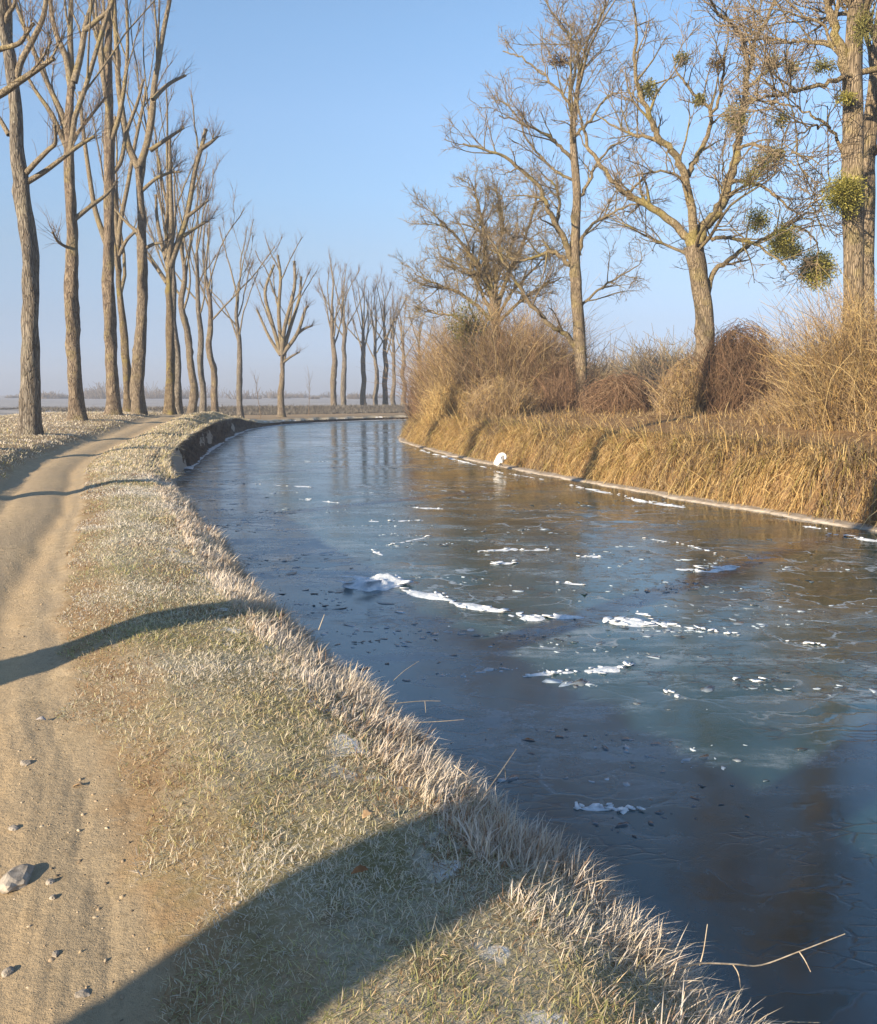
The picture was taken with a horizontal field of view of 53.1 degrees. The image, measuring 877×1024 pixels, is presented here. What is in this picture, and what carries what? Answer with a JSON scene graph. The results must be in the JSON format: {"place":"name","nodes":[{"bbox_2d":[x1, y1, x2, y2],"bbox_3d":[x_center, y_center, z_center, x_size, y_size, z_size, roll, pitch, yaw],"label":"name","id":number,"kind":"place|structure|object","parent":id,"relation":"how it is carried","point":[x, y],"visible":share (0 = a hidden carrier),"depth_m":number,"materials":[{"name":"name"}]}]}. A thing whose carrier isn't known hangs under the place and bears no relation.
{"place":"outdoors","nodes":[
{"label":"outdoors","id":0,"kind":"place"},
{"bbox_2d":[0,411,164,478],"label":"frosted verge grass","id":1,"kind":"structure","parent":0,"point":[55,416],"depth_m":29.60,"materials":[{"name":"plant"}]},
{"bbox_2d":[0,509,318,1023],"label":"track gravel","id":2,"kind":"structure","parent":0,"point":[51,959],"depth_m":2.95,"materials":[{"name":"gravel"}]},
{"bbox_2d":[84,411,256,483],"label":"frosted crest grass","id":3,"kind":"structure","parent":0,"point":[175,439],"depth_m":24.45,"materials":[{"name":"beige plant"}]},
{"bbox_2d":[176,417,406,467],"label":"eroded bank","id":4,"kind":"structure","parent":0,"point":[193,452],"depth_m":42.16,"materials":[{"name":"soil"}]},
{"bbox_2d":[0,395,876,1023],"bbox_3d":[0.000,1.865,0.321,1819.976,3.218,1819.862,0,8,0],"label":"ground","id":5,"kind":"structure","parent":0,"point":[42,493],"depth_m":3.18,"materials":[{"name":"soil"}]},
{"bbox_2d":[1,966,13,977],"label":"stone","id":6,"kind":"object","parent":5,"relation":"on","point":[8,971],"visible":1,"depth_m":2.47,"materials":[{"name":"stone"}]},
{"bbox_2d":[8,824,19,830],"bbox_3d":[-1.587,1.182,3.276,0.042,0.023,0.035,3,8,24],"label":"stone","id":7,"kind":"object","parent":5,"relation":"on","point":[13,827],"visible":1,"depth_m":3.27,"materials":[{"name":"stone"}]},
{"bbox_2d":[0,864,34,893],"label":"stone","id":8,"kind":"object","parent":5,"relation":"on","point":[18,877],"visible":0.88,"depth_m":2.90,"materials":[{"name":"stone"}]},
{"bbox_2d":[20,760,32,766],"bbox_3d":[-1.802,1.099,3.833,0.054,0.035,0.048,-2,8,-13],"label":"stone","id":9,"kind":"object","parent":5,"relation":"on","point":[25,762],"visible":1,"depth_m":3.82,"materials":[{"name":"stone"}]},
{"bbox_2d":[0,406,65,409],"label":"hedge","id":10,"kind":"object","parent":5,"relation":"on","point":[3,408],"visible":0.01,"depth_m":92.84,"materials":[{"name":"plant"}]},
{"bbox_2d":[45,878,54,884],"bbox_3d":[-1.284,1.224,2.902,0.031,0.020,0.026,-4,9,-25],"label":"stone","id":11,"kind":"object","parent":5,"relation":"on","point":[50,881],"visible":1,"depth_m":2.89,"materials":[{"name":"stone"}]},
{"bbox_2d":[49,894,56,899],"bbox_3d":[-1.238,1.239,2.816,0.023,0.022,0.025,-7,10,-43],"label":"stone","id":12,"kind":"object","parent":5,"relation":"on","point":[53,897],"visible":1,"depth_m":2.81,"materials":[{"name":"stone"}]},
{"bbox_2d":[0,0,106,98],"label":"pollarded tree","id":13,"kind":"object","parent":5,"relation":"on","point":[39,66],"visible":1,"depth_m":18.57,"materials":[{"name":"brown plant"}]},
{"bbox_2d":[52,950,59,957],"bbox_3d":[-1.105,1.278,2.533,0.022,0.020,0.025,2,8,12],"label":"stone","id":14,"kind":"object","parent":5,"relation":"on","point":[55,953],"visible":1,"depth_m":2.52,"materials":[{"name":"stone"}]},
{"bbox_2d":[0,0,116,434],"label":"pollarded tree","id":15,"kind":"object","parent":5,"relation":"on","point":[30,418],"visible":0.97,"depth_m":25.76,"materials":[{"name":"brown plant"}]},
{"bbox_2d":[74,989,89,997],"bbox_3d":[-0.958,1.298,2.362,0.044,0.021,0.034,-2,8,-17],"label":"stone","id":16,"kind":"object","parent":5,"relation":"on","point":[83,993],"visible":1,"depth_m":2.35,"materials":[{"name":"stone"}]},
{"bbox_2d":[13,0,173,420],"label":"pollarded tree","id":17,"kind":"object","parent":5,"relation":"on","point":[76,407],"visible":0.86,"depth_m":33.33,"materials":[{"name":"brown plant"}]},
{"bbox_2d":[58,0,152,415],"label":"pollarded tree","id":18,"kind":"object","parent":5,"relation":"on","point":[113,398],"visible":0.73,"depth_m":38.41,"materials":[{"name":"brown plant"}]},
{"bbox_2d":[45,23,178,411],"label":"pollarded tree","id":19,"kind":"object","parent":5,"relation":"on","point":[119,246],"visible":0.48,"depth_m":44.53,"materials":[{"name":"brown plant"}]},
{"bbox_2d":[82,0,202,414],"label":"pollarded tree","id":20,"kind":"object","parent":5,"relation":"on","point":[138,400],"visible":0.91,"depth_m":40.30,"materials":[{"name":"brown plant"}]},
{"bbox_2d":[100,109,210,413],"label":"pollarded tree","id":21,"kind":"object","parent":5,"relation":"on","point":[178,398],"visible":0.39,"depth_m":50.80,"materials":[{"name":"brown plant"}]},
{"bbox_2d":[144,133,214,413],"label":"pollarded tree","id":22,"kind":"object","parent":5,"relation":"on","point":[193,399],"visible":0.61,"depth_m":54.67,"materials":[{"name":"brown plant"}]},
{"bbox_2d":[130,46,231,414],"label":"pollarded tree","id":23,"kind":"object","parent":5,"relation":"on","point":[170,253],"visible":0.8,"depth_m":45.40,"materials":[{"name":"brown plant"}]},
{"bbox_2d":[131,149,230,411],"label":"pollarded tree","id":24,"kind":"object","parent":5,"relation":"on","point":[202,382],"visible":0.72,"depth_m":58.53,"materials":[{"name":"brown plant"}]},
{"bbox_2d":[3,381,411,398],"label":"distant woods","id":25,"kind":"object","parent":5,"relation":"on","point":[91,393],"visible":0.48,"depth_m":324.45,"materials":[{"name":"plant"}]},
{"bbox_2d":[41,403,411,415],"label":"heath scrub","id":26,"kind":"object","parent":5,"relation":"on","point":[265,410],"visible":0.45,"depth_m":85.42,"materials":[{"name":"plant"}]},
{"bbox_2d":[193,203,259,418],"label":"pollarded tree","id":27,"kind":"object","parent":5,"relation":"on","point":[239,371],"visible":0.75,"depth_m":68.36,"materials":[{"name":"brown plant"}]},
{"bbox_2d":[175,174,286,412],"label":"pollarded tree","id":28,"kind":"object","parent":5,"relation":"on","point":[214,383],"visible":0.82,"depth_m":61.55,"materials":[{"name":"brown plant"}]},
{"bbox_2d":[250,369,260,417],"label":"sapling","id":29,"kind":"object","parent":5,"relation":"on","point":[256,391],"visible":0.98,"depth_m":71.21,"materials":[{"name":"brown plant"}]},
{"bbox_2d":[243,230,322,416],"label":"pollarded tree","id":30,"kind":"object","parent":5,"relation":"on","point":[282,346],"visible":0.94,"depth_m":73.38,"materials":[{"name":"brown plant"}]},
{"bbox_2d":[305,366,312,397],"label":"sapling","id":31,"kind":"object","parent":5,"relation":"on","point":[309,383],"visible":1,"depth_m":79.10,"materials":[{"name":"grey plant"}]},
{"bbox_2d":[312,247,355,405],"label":"pollarded tree","id":32,"kind":"object","parent":5,"relation":"on","point":[333,382],"visible":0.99,"depth_m":94.16,"materials":[{"name":"brown plant"}]},
{"bbox_2d":[315,260,366,404],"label":"pollarded tree","id":33,"kind":"object","parent":5,"relation":"on","point":[343,374],"visible":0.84,"depth_m":97.25,"materials":[{"name":"brown plant"}]},
{"bbox_2d":[351,864,367,873],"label":"dead leaf","id":34,"kind":"object","parent":5,"relation":"on","point":[359,868],"visible":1,"depth_m":2.70,"materials":[{"name":"plant"}]},
{"bbox_2d":[338,270,381,404],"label":"pollarded tree","id":35,"kind":"object","parent":5,"relation":"on","point":[362,342],"visible":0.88,"depth_m":99.37,"materials":[{"name":"brown plant"}]},
{"bbox_2d":[361,277,397,405],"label":"pollarded tree","id":36,"kind":"object","parent":5,"relation":"on","point":[376,385],"visible":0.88,"depth_m":101.33,"materials":[{"name":"brown plant"}]},
{"bbox_2d":[367,261,405,404],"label":"pollarded tree","id":37,"kind":"object","parent":5,"relation":"on","point":[384,383],"visible":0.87,"depth_m":102.27,"materials":[{"name":"brown plant"}]},
{"bbox_2d":[369,282,415,404],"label":"pollarded tree","id":38,"kind":"object","parent":5,"relation":"on","point":[392,398],"visible":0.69,"depth_m":106.06,"materials":[{"name":"brown plant"}]},
{"bbox_2d":[388,291,421,404],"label":"pollarded tree","id":39,"kind":"object","parent":5,"relation":"on","point":[402,397],"visible":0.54,"depth_m":110.11,"materials":[{"name":"brown plant"}]},
{"bbox_2d":[389,351,423,421],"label":"thicket shrub","id":40,"kind":"object","parent":5,"relation":"on","point":[410,402],"visible":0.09,"depth_m":46.62,"materials":[{"name":"plant"}]},
{"bbox_2d":[405,300,435,359],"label":"pollarded tree","id":41,"kind":"object","parent":5,"relation":"on","point":[419,328],"visible":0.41,"depth_m":107.98,"materials":[{"name":"brown plant"}]},
{"bbox_2d":[52,446,791,1023],"bbox_3d":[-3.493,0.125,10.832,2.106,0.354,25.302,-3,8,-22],"label":"frosted turf","id":42,"kind":"structure","parent":5,"relation":"on","point":[154,496],"depth_m":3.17,"materials":[{"name":"beige plant"}]},
{"bbox_2d":[362,809,373,818],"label":"dead leaf","id":43,"kind":"object","parent":42,"relation":"on","point":[366,812],"visible":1,"depth_m":3.07,"materials":[{"name":"plant"}]},
{"bbox_2d":[454,765,501,806],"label":"reed stalk","id":44,"kind":"object","parent":42,"relation":"on","point":[475,783],"visible":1,"depth_m":3.27,"materials":[{"name":"plant"}]},
{"bbox_2d":[479,749,515,801],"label":"reed stalk","id":45,"kind":"object","parent":42,"relation":"on","point":[497,776],"visible":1,"depth_m":3.43,"materials":[{"name":"plant"}]},
{"bbox_2d":[681,924,844,995],"bbox_3d":[0.950,1.264,2.531,0.610,0.236,0.050,-3,8,-19],"label":"dead twig","id":46,"kind":"object","parent":42,"relation":"on","point":[694,964],"visible":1,"depth_m":2.51,"materials":[{"name":"wood"}]},
{"bbox_2d":[756,1020,820,1022],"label":"reed stalk","id":47,"kind":"object","parent":42,"relation":"on","point":[787,1021],"visible":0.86,"depth_m":2.33,"materials":[{"name":"plant"}]},
{"bbox_2d":[365,315,500,417],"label":"thicket shrub","id":48,"kind":"object","parent":5,"relation":"on","point":[416,399],"visible":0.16,"depth_m":43.94,"materials":[{"name":"plant"}]},
{"bbox_2d":[407,375,487,428],"bbox_3d":[0.473,-5.015,40.206,3.836,2.752,3.279,1,8,10],"label":"thicket shrub","id":49,"kind":"object","parent":5,"relation":"on","point":[432,412],"visible":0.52,"depth_m":39.59,"materials":[{"name":"plant"}]},
{"bbox_2d":[364,262,555,382],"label":"thicket shrub","id":50,"kind":"object","parent":5,"relation":"on","point":[417,333],"visible":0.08,"depth_m":44.47,"materials":[{"name":"plant"}]},
{"bbox_2d":[379,292,559,412],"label":"thicket shrub","id":51,"kind":"object","parent":5,"relation":"on","point":[445,376],"visible":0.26,"depth_m":40.35,"materials":[{"name":"brown plant"}]},
{"bbox_2d":[388,153,585,346],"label":"field maple tree","id":52,"kind":"object","parent":5,"relation":"on","point":[475,266],"visible":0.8,"depth_m":42.49,"materials":[{"name":"brown plant"}]},
{"bbox_2d":[449,372,545,421],"bbox_3d":[2.378,-4.566,35.874,4.134,2.481,3.521,0,8,0],"label":"thicket shrub","id":53,"kind":"object","parent":5,"relation":"on","point":[488,406],"visible":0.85,"depth_m":35.46,"materials":[{"name":"plant"}]},
{"bbox_2d":[417,287,597,405],"bbox_3d":[3.008,-7.120,39.567,8.343,6.742,9.830,0,8,0],"label":"thicket shrub","id":54,"kind":"object","parent":5,"relation":"on","point":[482,370],"visible":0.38,"depth_m":38.73,"materials":[{"name":"brown plant"}]},
{"bbox_2d":[424,250,630,364],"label":"thicket shrub","id":55,"kind":"object","parent":5,"relation":"on","point":[534,314],"visible":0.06,"depth_m":41.61,"materials":[{"name":"plant"}]},
{"bbox_2d":[467,297,618,409],"bbox_3d":[4.741,-6.845,39.827,7.923,5.863,7.435,-7,11,-43],"label":"thicket shrub","id":56,"kind":"object","parent":5,"relation":"on","point":[565,349],"visible":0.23,"depth_m":38.72,"materials":[{"name":"plant"}]},
{"bbox_2d":[433,0,676,409],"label":"ash tree","id":57,"kind":"object","parent":5,"relation":"on","point":[573,254],"visible":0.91,"depth_m":36.48,"materials":[{"name":"brown plant"}]},
{"bbox_2d":[516,349,605,411],"bbox_3d":[5.119,-5.502,38.078,4.395,3.237,4.449,0,8,0],"label":"thicket shrub","id":58,"kind":"object","parent":5,"relation":"on","point":[566,397],"visible":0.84,"depth_m":37.33,"materials":[{"name":"plant"}]},
{"bbox_2d":[577,368,656,414],"bbox_3d":[6.742,-4.303,32.785,3.230,2.106,2.981,0,8,0],"label":"bramble mound","id":59,"kind":"object","parent":5,"relation":"on","point":[610,393],"visible":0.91,"depth_m":32.12,"materials":[{"name":"brown plant"}]},
{"bbox_2d":[392,400,876,530],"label":"dry bank grass","id":60,"kind":"structure","parent":5,"relation":"on","point":[483,429],"depth_m":20.85,"materials":[{"name":"beige plant"}]},
{"bbox_2d":[458,394,876,449],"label":"dry terrace grass","id":61,"kind":"structure","parent":5,"relation":"on","point":[693,419],"depth_m":26.00,"materials":[{"name":"brown plant"}]},
{"bbox_2d":[634,351,731,414],"bbox_3d":[8.278,-3.992,29.265,3.329,2.719,3.277,6,9,36],"label":"bramble mound","id":62,"kind":"object","parent":5,"relation":"on","point":[685,398],"visible":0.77,"depth_m":28.73,"materials":[{"name":"brown plant"}]},
{"bbox_2d":[559,0,842,369],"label":"ash tree","id":63,"kind":"object","parent":5,"relation":"on","point":[696,238],"visible":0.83,"depth_m":28.80,"materials":[{"name":"brown plant"}]},
{"bbox_2d":[563,322,839,398],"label":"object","id":64,"kind":"object","parent":5,"relation":"on","point":[648,366],"visible":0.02,"depth_m":63.20,"materials":[{"name":"brown plant"}]},
{"bbox_2d":[653,312,803,415],"bbox_3d":[9.595,-4.663,28.645,5.152,4.055,4.900,0,8,0],"label":"bramble mound","id":65,"kind":"object","parent":5,"relation":"on","point":[740,369],"visible":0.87,"depth_m":28.09,"materials":[{"name":"brown plant"}]},
{"bbox_2d":[735,386,788,424],"bbox_3d":[9.376,-2.835,23.876,2.634,1.354,2.363,-2,8,-15],"label":"creeper shrub","id":66,"kind":"object","parent":5,"relation":"on","point":[771,412],"visible":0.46,"depth_m":23.74,"materials":[{"name":"plant"}]},
{"bbox_2d":[692,0,876,348],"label":"ash tree","id":67,"kind":"object","parent":5,"relation":"on","point":[845,192],"visible":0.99,"depth_m":20.71,"materials":[{"name":"brown plant"}]},
{"bbox_2d":[729,256,876,430],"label":"shrub","id":68,"kind":"object","parent":5,"relation":"on","point":[835,340],"visible":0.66,"depth_m":20.42,"materials":[{"name":"brown plant"}]},
{"bbox_2d":[745,333,863,430],"bbox_3d":[9.332,-3.061,21.369,3.475,2.840,3.601,7,10,41],"label":"creeper shrub","id":69,"kind":"object","parent":5,"relation":"on","point":[791,411],"visible":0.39,"depth_m":21.09,"materials":[{"name":"plant"}]},
{"bbox_2d":[769,284,876,431],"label":"creeper shrub","id":70,"kind":"object","parent":5,"relation":"on","point":[861,423],"visible":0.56,"depth_m":19.86,"materials":[{"name":"brown plant"}]},
{"bbox_2d":[795,0,876,326],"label":"ash tree","id":71,"kind":"object","parent":5,"relation":"on","point":[870,134],"visible":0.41,"depth_m":23.32,"materials":[{"name":"brown plant"}]},
{"bbox_2d":[0,0,876,394],"label":"sky","id":72,"kind":"structure","parent":0,"point":[329,107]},
{"bbox_2d":[175,420,876,1023],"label":"canal water","id":73,"kind":"structure","parent":0,"point":[787,866],"depth_m":7.78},
{"bbox_2d":[184,419,407,468],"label":"frozen ledge left bank","id":74,"kind":"structure","parent":73,"relation":"on","point":[208,452],"depth_m":46.65,"materials":[{"name":"ice"}]},
{"bbox_2d":[335,573,413,591],"bbox_3d":[-0.830,0.839,10.869,0.717,0.150,0.777,7,11,43],"label":"ice floe","id":75,"kind":"object","parent":73,"relation":"on","point":[384,582],"visible":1,"depth_m":10.79,"materials":[{"name":"ice"}]},
{"bbox_2d":[369,519,422,521],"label":"ice floe","id":76,"kind":"object","parent":73,"relation":"on","point":[399,521],"visible":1,"depth_m":16.36,"materials":[{"name":"ice"}]},
{"bbox_2d":[390,701,425,710],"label":"reed stalk","id":77,"kind":"object","parent":73,"relation":"on","point":[408,702],"visible":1,"depth_m":4.42,"materials":[{"name":"plant"}]},
{"bbox_2d":[388,535,430,544],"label":"ice floe","id":78,"kind":"object","parent":73,"relation":"on","point":[410,540],"visible":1,"depth_m":14.20,"materials":[{"name":"ice"}]},
{"bbox_2d":[400,587,451,600],"bbox_3d":[-0.142,0.967,10.335,0.908,0.042,0.347,5,9,33],"label":"ice floe","id":79,"kind":"object","parent":73,"relation":"on","point":[435,595],"visible":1,"depth_m":10.28,"materials":[{"name":"ice"}]},
{"bbox_2d":[414,719,463,722],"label":"reed stalk","id":80,"kind":"object","parent":73,"relation":"on","point":[436,721],"visible":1,"depth_m":4.22,"materials":[{"name":"plant"}]},
{"bbox_2d":[421,450,486,467],"bbox_3d":[0.325,-2.044,32.542,0.353,0.041,10.574,-2,8,-15],"label":"ice floe","id":81,"kind":"object","parent":73,"relation":"on","point":[453,458],"visible":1,"depth_m":31.55,"materials":[{"name":"ice"}]},
{"bbox_2d":[449,600,510,611],"bbox_3d":[0.431,1.045,9.750,0.802,0.042,0.284,6,10,37],"label":"ice floe","id":82,"kind":"object","parent":73,"relation":"on","point":[473,606],"visible":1,"depth_m":9.68,"materials":[{"name":"ice"}]},
{"bbox_2d":[494,453,506,469],"bbox_3d":[1.929,-1.583,27.263,0.404,0.533,0.319,2,8,14],"label":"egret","id":83,"kind":"object","parent":73,"relation":"on","point":[500,458],"visible":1,"depth_m":27.16,"materials":[{"name":"white"}]},
{"bbox_2d":[490,559,517,564],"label":"ice floe","id":84,"kind":"object","parent":73,"relation":"on","point":[501,562],"visible":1,"depth_m":12.23,"materials":[{"name":"ice"}]},
{"bbox_2d":[478,547,549,551],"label":"ice floe","id":85,"kind":"object","parent":73,"relation":"on","point":[508,549],"visible":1,"depth_m":13.30,"materials":[{"name":"ice"}]},
{"bbox_2d":[508,611,550,620],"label":"ice floe","id":86,"kind":"object","parent":73,"relation":"on","point":[534,617],"visible":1,"depth_m":9.25,"materials":[{"name":"ice"}]},
{"bbox_2d":[198,441,876,856],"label":"ice shards","id":87,"kind":"object","parent":73,"relation":"on","point":[588,683],"visible":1,"depth_m":8.61,"materials":[{"name":"white ice"}]},
{"bbox_2d":[523,669,592,676],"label":"ice floe","id":88,"kind":"object","parent":73,"relation":"on","point":[548,672],"visible":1,"depth_m":7.44,"materials":[{"name":"ice"}]},
{"bbox_2d":[547,613,584,618],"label":"ice floe","id":89,"kind":"object","parent":73,"relation":"on","point":[558,616],"visible":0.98,"depth_m":9.29,"materials":[{"name":"ice"}]},
{"bbox_2d":[556,581,582,584],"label":"ice floe","id":90,"kind":"object","parent":73,"relation":"on","point":[570,583],"visible":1,"depth_m":10.96,"materials":[{"name":"ice"}]},
{"bbox_2d":[576,554,601,557],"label":"ice floe","id":91,"kind":"object","parent":73,"relation":"on","point":[593,556],"visible":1,"depth_m":12.76,"materials":[{"name":"ice"}]},
{"bbox_2d":[570,484,626,495],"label":"ice floe","id":92,"kind":"object","parent":73,"relation":"on","point":[596,490],"visible":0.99,"depth_m":21.44,"materials":[{"name":"ice"}]},
{"bbox_2d":[584,660,633,672],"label":"ice floe","id":93,"kind":"object","parent":73,"relation":"on","point":[602,669],"visible":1,"depth_m":7.55,"materials":[{"name":"ice"}]},
{"bbox_2d":[573,801,645,813],"bbox_3d":[0.979,1.694,5.023,0.404,0.025,0.122,2,8,14],"label":"ice floe","id":94,"kind":"object","parent":73,"relation":"on","point":[600,807],"visible":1,"depth_m":5.02,"materials":[{"name":"ice"}]},
{"bbox_2d":[398,435,876,530],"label":"ice edge","id":95,"kind":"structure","parent":73,"relation":"on","point":[838,522],"depth_m":19.72,"materials":[{"name":"white ice"}]},
{"bbox_2d":[626,610,651,615],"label":"ice floe","id":96,"kind":"object","parent":73,"relation":"on","point":[646,614],"visible":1,"depth_m":9.43,"materials":[{"name":"ice"}]},
{"bbox_2d":[602,616,676,626],"bbox_3d":[2.070,1.130,9.101,0.741,0.058,0.435,0,8,0],"label":"ice floe","id":97,"kind":"object","parent":73,"relation":"on","point":[631,622],"visible":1,"depth_m":9.05,"materials":[{"name":"ice"}]},
{"bbox_2d":[624,496,683,507],"bbox_3d":[4.718,-0.212,19.015,0.470,0.054,2.268,-3,8,-20],"label":"ice floe","id":98,"kind":"object","parent":73,"relation":"on","point":[651,502],"visible":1,"depth_m":18.88,"materials":[{"name":"ice"}]},
{"bbox_2d":[663,689,678,697],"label":"ice floe","id":99,"kind":"object","parent":73,"relation":"on","point":[672,691],"visible":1,"depth_m":6.97,"materials":[{"name":"ice"}]},
{"bbox_2d":[652,539,722,556],"bbox_3d":[3.852,0.531,13.590,0.251,0.028,1.920,-4,8,-25],"label":"ice floe","id":100,"kind":"object","parent":73,"relation":"on","point":[689,545],"visible":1,"depth_m":13.55,"materials":[{"name":"ice"}]},
{"bbox_2d":[671,625,740,634],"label":"ice floe","id":101,"kind":"object","parent":73,"relation":"on","point":[728,632],"visible":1,"depth_m":8.80,"materials":[{"name":"ice"}]},
{"bbox_2d":[676,565,739,572],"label":"ice floe","id":102,"kind":"object","parent":73,"relation":"on","point":[725,567],"visible":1,"depth_m":11.82,"materials":[{"name":"ice"}]},
{"bbox_2d":[732,676,767,681],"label":"ice floe","id":103,"kind":"object","parent":73,"relation":"on","point":[753,680],"visible":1,"depth_m":7.27,"materials":[{"name":"ice"}]},
{"bbox_2d":[785,640,825,645],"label":"ice floe","id":104,"kind":"object","parent":73,"relation":"on","point":[805,642],"visible":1,"depth_m":8.33,"materials":[{"name":"ice"}]},
{"bbox_2d":[828,533,876,541],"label":"ice floe","id":105,"kind":"object","parent":73,"relation":"on","point":[862,538],"visible":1,"depth_m":14.30,"materials":[{"name":"ice"}]}
]}

